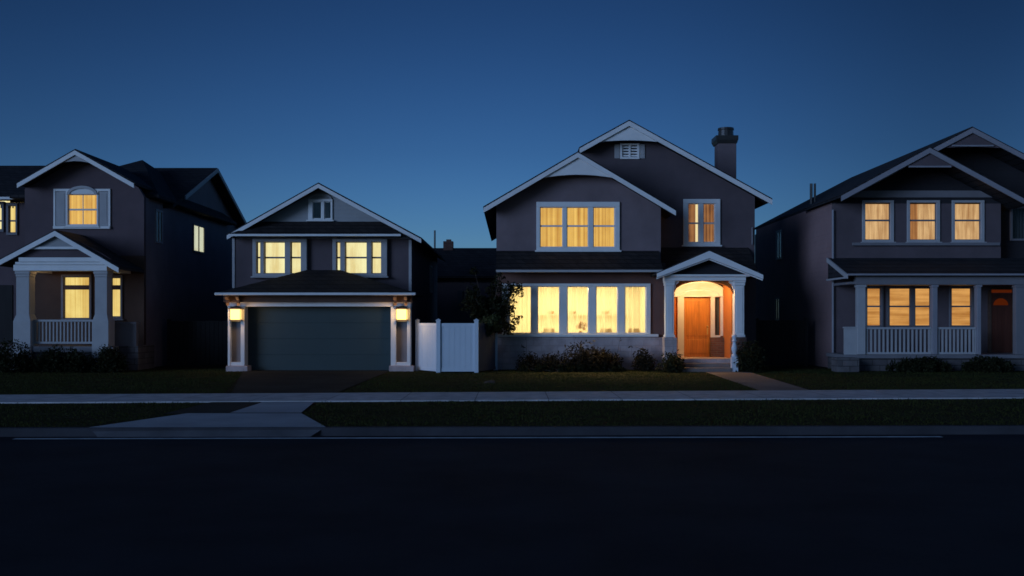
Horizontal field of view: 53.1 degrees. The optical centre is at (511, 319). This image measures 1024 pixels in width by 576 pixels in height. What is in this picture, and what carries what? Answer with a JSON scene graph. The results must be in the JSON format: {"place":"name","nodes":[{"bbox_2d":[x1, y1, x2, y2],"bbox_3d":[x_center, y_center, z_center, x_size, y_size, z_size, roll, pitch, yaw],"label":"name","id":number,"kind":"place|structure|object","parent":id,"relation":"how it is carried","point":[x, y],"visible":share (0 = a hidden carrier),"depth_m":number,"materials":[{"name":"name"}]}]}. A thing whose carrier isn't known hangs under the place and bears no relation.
{"place":"outdoors","nodes":[
{"label":"outdoors","id":0,"kind":"place"},
{"bbox_2d":[0,149,246,370],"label":"house","id":1,"kind":"structure","parent":0,"point":[128,260],"depth_m":35.00,"materials":[{"name":"grey wood"}]},
{"bbox_2d":[0,201,9,231],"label":"window","id":2,"kind":"structure","parent":1,"relation":"in","point":[1,202],"depth_m":36.55,"materials":[{"name":"yellow glass"}]},
{"bbox_2d":[0,285,12,343],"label":"door","id":3,"kind":"structure","parent":1,"relation":"in","point":[6,291],"depth_m":36.57,"materials":[{"name":"brown wood"}]},
{"bbox_2d":[6,203,17,234],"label":"window","id":4,"kind":"structure","parent":1,"relation":"in","point":[11,213],"depth_m":36.56,"materials":[{"name":"yellow glass"}]},
{"bbox_2d":[61,274,91,319],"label":"window","id":5,"kind":"structure","parent":1,"relation":"in","point":[75,304],"depth_m":35.28,"materials":[{"name":"yellow glass"}]},
{"bbox_2d":[64,191,99,227],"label":"window","id":6,"kind":"structure","parent":1,"relation":"in","point":[82,207],"depth_m":35.28,"materials":[{"name":"yellow glass"}]},
{"bbox_2d":[112,275,123,319],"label":"window","id":7,"kind":"structure","parent":1,"relation":"in","point":[117,295],"depth_m":35.28,"materials":[{"name":"yellow glass"}]},
{"bbox_2d":[155,209,162,243],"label":"window","id":8,"kind":"structure","parent":1,"relation":"in","point":[158,213],"depth_m":36.40,"materials":[{"name":"glass"}]},
{"bbox_2d":[193,223,204,253],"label":"window","id":9,"kind":"structure","parent":1,"relation":"in","point":[198,230],"depth_m":41.29,"materials":[{"name":"glass"}]},
{"bbox_2d":[167,319,227,365],"bbox_3d":[-11.164,0.809,36.545,2.255,1.682,0.110,0,0,0],"label":"fence","id":10,"kind":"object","parent":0,"point":[197,342],"depth_m":36.50,"materials":[{"name":"brown wood"}]},
{"bbox_2d":[94,413,324,426],"bbox_3d":[-4.650,1.636,16.800,3.600,0.001,2.360,0,0,0],"label":"driveway apron","id":11,"kind":"object","parent":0,"point":[242,420],"visible":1,"depth_m":16.50,"materials":[{"name":"grey concrete"}]},
{"bbox_2d":[164,402,259,413],"bbox_3d":[-5.550,1.638,19.205,1.100,0.001,2.610,0,0,0],"label":"driveway crossing","id":12,"kind":"object","parent":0,"point":[219,407],"visible":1,"depth_m":19.17,"materials":[{"name":"grey concrete"}]},
{"bbox_2d":[230,402,313,412],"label":"driveway slab","id":13,"kind":"structure","parent":0,"point":[281,407],"depth_m":19.12,"materials":[{"name":"grey concrete"}]},
{"bbox_2d":[232,370,388,392],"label":"driveway","id":14,"kind":"structure","parent":0,"point":[293,381],"depth_m":27.72,"materials":[{"name":"grey concrete"}]},
{"bbox_2d":[215,182,446,371],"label":"house","id":15,"kind":"structure","parent":0,"point":[324,277],"depth_m":33.42,"materials":[{"name":"paint"}]},
{"bbox_2d":[251,239,307,277],"bbox_3d":[-8.000,-2.150,35.455,1.967,1.406,0.551,0,0,0],"label":"window","id":16,"kind":"structure","parent":15,"relation":"in","point":[271,258],"depth_m":35.38,"materials":[{"name":"yellow glass"}]},
{"bbox_2d":[248,307,390,369],"bbox_3d":[-6.246,0.601,33.326,4.834,2.078,0.068,0,0,0],"label":"garage door","id":17,"kind":"structure","parent":15,"relation":"in","point":[279,338],"depth_m":33.29,"materials":[{"name":"grey metal"}]},
{"bbox_2d":[306,199,333,221],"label":"window","id":18,"kind":"structure","parent":15,"relation":"in","point":[311,218],"depth_m":35.35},
{"bbox_2d":[332,239,388,277],"bbox_3d":[-5.241,-2.150,35.456,1.981,1.406,0.553,0,0,0],"label":"window","id":19,"kind":"structure","parent":15,"relation":"in","point":[367,258],"depth_m":35.39,"materials":[{"name":"yellow glass"}]},
{"bbox_2d":[430,265,432,292],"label":"window","id":20,"kind":"structure","parent":15,"relation":"in","point":[431,267],"depth_m":43.88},
{"bbox_2d":[434,230,495,322],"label":"house","id":21,"kind":"structure","parent":0,"point":[455,278],"depth_m":54.00,"materials":[{"name":"paint"}]},
{"bbox_2d":[458,291,461,309],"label":"window","id":22,"kind":"structure","parent":21,"relation":"in","point":[459,292],"depth_m":53.93,"materials":[{"name":"black glass"}]},
{"bbox_2d":[0,434,1023,575],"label":"road","id":23,"kind":"structure","parent":0,"point":[942,505],"depth_m":9.72,"materials":[{"name":"black asphalt"}]},
{"bbox_2d":[89,427,319,436],"bbox_3d":[-4.648,1.700,15.544,3.600,0.128,0.202,0,0,-1],"label":"driveway lip","id":24,"kind":"object","parent":23,"relation":"on","point":[247,433],"visible":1,"depth_m":15.52,"materials":[{"name":"grey concrete"}]},
{"bbox_2d":[15,436,940,438],"bbox_3d":[-0.450,1.765,15.356,13.905,0.001,0.130,0,0,-1],"label":"road line","id":25,"kind":"object","parent":23,"relation":"on","point":[476,437],"visible":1,"depth_m":15.38,"materials":[{"name":"paint"}]},
{"bbox_2d":[0,425,1023,436],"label":"kerb","id":26,"kind":"structure","parent":23,"relation":"on","point":[575,430],"depth_m":15.71,"materials":[{"name":"grey concrete"}]},
{"bbox_2d":[0,359,1023,426],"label":"lawn","id":27,"kind":"structure","parent":0,"point":[451,422],"depth_m":19.76,"materials":[{"name":"plant"}]},
{"bbox_2d":[0,338,38,372],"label":"shrub","id":28,"kind":"object","parent":27,"relation":"on","point":[20,362],"visible":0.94,"depth_m":32.05,"materials":[{"name":"green plant"}]},
{"bbox_2d":[31,344,98,372],"bbox_3d":[-14.086,1.207,32.336,2.149,0.975,1.128,0,0,0],"label":"shrub","id":29,"kind":"object","parent":27,"relation":"on","point":[53,362],"visible":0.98,"depth_m":32.16,"materials":[{"name":"green plant"}]},
{"bbox_2d":[91,344,129,372],"bbox_3d":[-12.754,1.224,32.379,1.308,0.937,1.253,0,0,0],"label":"shrub","id":30,"kind":"object","parent":27,"relation":"on","point":[110,360],"visible":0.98,"depth_m":32.19,"materials":[{"name":"green plant"}]},
{"bbox_2d":[415,319,497,372],"bbox_3d":[-1.799,0.802,32.800,2.682,1.695,1.760,0,0,0],"label":"fence","id":31,"kind":"object","parent":27,"relation":"on","point":[454,347],"visible":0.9,"depth_m":31.99,"materials":[{"name":"plastic"}]},
{"bbox_2d":[479,314,502,370],"bbox_3d":[-0.727,0.724,32.746,0.789,1.856,0.528,0,0,-40],"label":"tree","id":32,"kind":"object","parent":27,"relation":"on","point":[487,319],"visible":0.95,"depth_m":32.75,"materials":[{"name":"green plant"}]},
{"bbox_2d":[459,267,523,336],"bbox_3d":[-0.662,-0.026,33.273,2.138,3.459,1.552,0,0,0],"label":"tree","id":33,"kind":"object","parent":27,"relation":"on","point":[494,304],"visible":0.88,"depth_m":33.11,"materials":[{"name":"green plant"}]},
{"bbox_2d":[515,340,540,370],"bbox_3d":[0.521,1.137,33.209,0.901,1.101,0.805,0,0,15],"label":"shrub","id":34,"kind":"object","parent":27,"relation":"on","point":[528,361],"visible":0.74,"depth_m":33.12,"materials":[{"name":"green plant"}]},
{"bbox_2d":[537,338,623,371],"bbox_3d":[2.186,1.096,32.985,2.867,1.200,1.362,0,0,0],"label":"shrub","id":35,"kind":"object","parent":27,"relation":"on","point":[595,358],"visible":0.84,"depth_m":32.81,"materials":[{"name":"green plant"}]},
{"bbox_2d":[483,120,771,371],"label":"house","id":36,"kind":"structure","parent":27,"relation":"on","point":[628,224],"depth_m":34.40,"materials":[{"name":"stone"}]},
{"bbox_2d":[543,328,554,332],"bbox_3d":[1.265,0.820,35.210,0.440,1.060,0.420,0,0,0],"label":"chair","id":37,"kind":"object","parent":36,"relation":"in","point":[545,330],"visible":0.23,"depth_m":35.00,"materials":[{"name":"brown wood"}]},
{"bbox_2d":[502,284,650,333],"bbox_3d":[2.132,-0.365,34.126,5.027,1.807,0.413,0,0,0],"label":"window","id":38,"kind":"structure","parent":36,"relation":"in","point":[533,289],"depth_m":33.93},
{"bbox_2d":[535,202,620,251],"bbox_3d":[2.217,-3.151,34.501,2.895,1.746,0.462,0,0,0],"label":"window","id":39,"kind":"structure","parent":36,"relation":"in","point":[560,226],"depth_m":34.68,"materials":[{"name":"yellow glass"}]},
{"bbox_2d":[600,328,611,332],"bbox_3d":[3.217,0.820,35.210,0.440,1.060,0.420,0,0,0],"label":"chair","id":40,"kind":"object","parent":36,"relation":"in","point":[608,330],"visible":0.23,"depth_m":35.00,"materials":[{"name":"brown wood"}]},
{"bbox_2d":[628,328,638,332],"bbox_3d":[4.180,0.820,35.210,0.440,1.060,0.420,0,0,0],"label":"chair","id":41,"kind":"object","parent":36,"relation":"in","point":[635,330],"visible":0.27,"depth_m":35.00,"materials":[{"name":"brown wood"}]},
{"bbox_2d":[684,297,709,356],"bbox_3d":[6.269,0.231,34.721,0.873,2.026,0.108,0,0,0],"label":"front door","id":42,"kind":"structure","parent":36,"relation":"in","point":[696,309],"depth_m":34.72,"materials":[{"name":"brown wood"}]},
{"bbox_2d":[682,199,721,246],"bbox_3d":[6.666,-3.438,36.101,1.394,1.737,0.462,0,0,0],"label":"window","id":43,"kind":"structure","parent":36,"relation":"in","point":[701,217],"depth_m":35.97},
{"bbox_2d":[628,345,657,370],"bbox_3d":[4.273,1.251,33.144,0.868,0.874,0.849,0,0,37],"label":"shrub","id":44,"kind":"object","parent":27,"relation":"on","point":[643,363],"visible":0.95,"depth_m":32.99,"materials":[{"name":"green plant"}]},
{"bbox_2d":[654,349,685,372],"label":"shrub","id":45,"kind":"object","parent":27,"relation":"on","point":[670,364],"visible":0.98,"depth_m":32.13,"materials":[{"name":"green plant"}]},
{"bbox_2d":[730,340,767,372],"bbox_3d":[7.546,1.159,32.440,1.191,1.060,1.184,0,0,-31],"label":"shrub","id":46,"kind":"object","parent":27,"relation":"on","point":[748,360],"visible":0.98,"depth_m":32.27,"materials":[{"name":"green plant"}]},
{"bbox_2d":[885,355,953,372],"bbox_3d":[12.869,1.404,32.409,2.124,0.586,1.038,0,0,0],"label":"shrub","id":47,"kind":"object","parent":27,"relation":"on","point":[924,364],"visible":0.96,"depth_m":32.23,"materials":[{"name":"green plant"}]},
{"bbox_2d":[960,354,1015,372],"bbox_3d":[15.105,1.387,32.373,1.798,0.617,1.127,0,0,0],"label":"shrub","id":48,"kind":"object","parent":27,"relation":"on","point":[994,364],"visible":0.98,"depth_m":32.26,"materials":[{"name":"green plant"}]},
{"bbox_2d":[0,389,1023,403],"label":"sidewalk","id":49,"kind":"structure","parent":0,"point":[556,396],"depth_m":21.68,"materials":[{"name":"concrete"}]},
{"bbox_2d":[0,0,1023,247],"label":"sky","id":50,"kind":"structure","parent":0,"point":[421,114],"materials":[{"name":"blue"}]},
{"bbox_2d":[576,321,586,332],"bbox_3d":[2.450,0.346,34.916,0.688,0.647,0.358,0,0,-29],"label":"flower vase","id":51,"kind":"object","parent":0,"point":[581,325],"visible":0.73,"depth_m":34.85,"materials":[{"name":"orange plant"}]},
{"bbox_2d":[707,372,807,389],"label":"front path","id":52,"kind":"structure","parent":0,"point":[755,381],"depth_m":27.27,"materials":[{"name":"grey concrete"}]},
{"bbox_2d":[756,318,807,365],"bbox_3d":[9.617,0.795,36.545,1.870,1.710,0.110,0,0,0],"label":"fence","id":53,"kind":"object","parent":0,"point":[783,342],"depth_m":36.50,"materials":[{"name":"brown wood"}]},
{"bbox_2d":[755,126,1023,371],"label":"house","id":54,"kind":"structure","parent":0,"point":[918,253],"depth_m":34.90,"materials":[{"name":"paint"}]},
{"bbox_2d":[774,297,779,319],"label":"window","id":55,"kind":"structure","parent":54,"relation":"in","point":[777,300],"depth_m":42.17,"materials":[{"name":"black glass"}]},
{"bbox_2d":[776,230,781,259],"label":"window","id":56,"kind":"structure","parent":54,"relation":"in","point":[778,233],"depth_m":41.92,"materials":[{"name":"blue glass"}]},
{"bbox_2d":[866,286,883,326],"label":"window","id":57,"kind":"structure","parent":54,"relation":"in","point":[874,294],"depth_m":35.18,"materials":[{"name":"glass"}]},
{"bbox_2d":[860,200,895,242],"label":"window","id":58,"kind":"structure","parent":54,"relation":"in","point":[877,219],"depth_m":35.13,"materials":[{"name":"beige glass"}]},
{"bbox_2d":[886,286,929,326],"bbox_3d":[13.551,-0.457,35.011,1.681,1.551,0.443,0,0,0],"label":"window","id":59,"kind":"structure","parent":54,"relation":"in","point":[906,306],"depth_m":35.19,"materials":[{"name":"orange glass"}]},
{"bbox_2d":[905,200,941,242],"bbox_3d":[14.012,-3.367,35.006,1.218,1.538,0.453,0,0,0],"label":"window","id":60,"kind":"structure","parent":54,"relation":"in","point":[923,220],"depth_m":35.13,"materials":[{"name":"glass"}]},
{"bbox_2d":[949,286,973,326],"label":"window","id":61,"kind":"structure","parent":54,"relation":"in","point":[961,298],"depth_m":35.19,"materials":[{"name":"glass"}]},
{"bbox_2d":[950,200,986,242],"bbox_3d":[15.532,-3.367,35.006,1.204,1.538,0.452,0,0,0],"label":"window","id":62,"kind":"structure","parent":54,"relation":"in","point":[968,220],"depth_m":35.13,"materials":[{"name":"beige glass"}]},
{"bbox_2d":[991,294,1011,352],"bbox_3d":[16.659,0.109,34.865,0.709,2.018,0.062,0,0,0],"label":"front door","id":63,"kind":"structure","parent":54,"relation":"in","point":[1001,304],"depth_m":34.84,"materials":[{"name":"wood"}]},
{"bbox_2d":[1010,207,1023,240],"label":"window","id":64,"kind":"structure","parent":54,"relation":"in","point":[1017,214],"depth_m":35.90,"materials":[{"name":"glass"}]}
]}

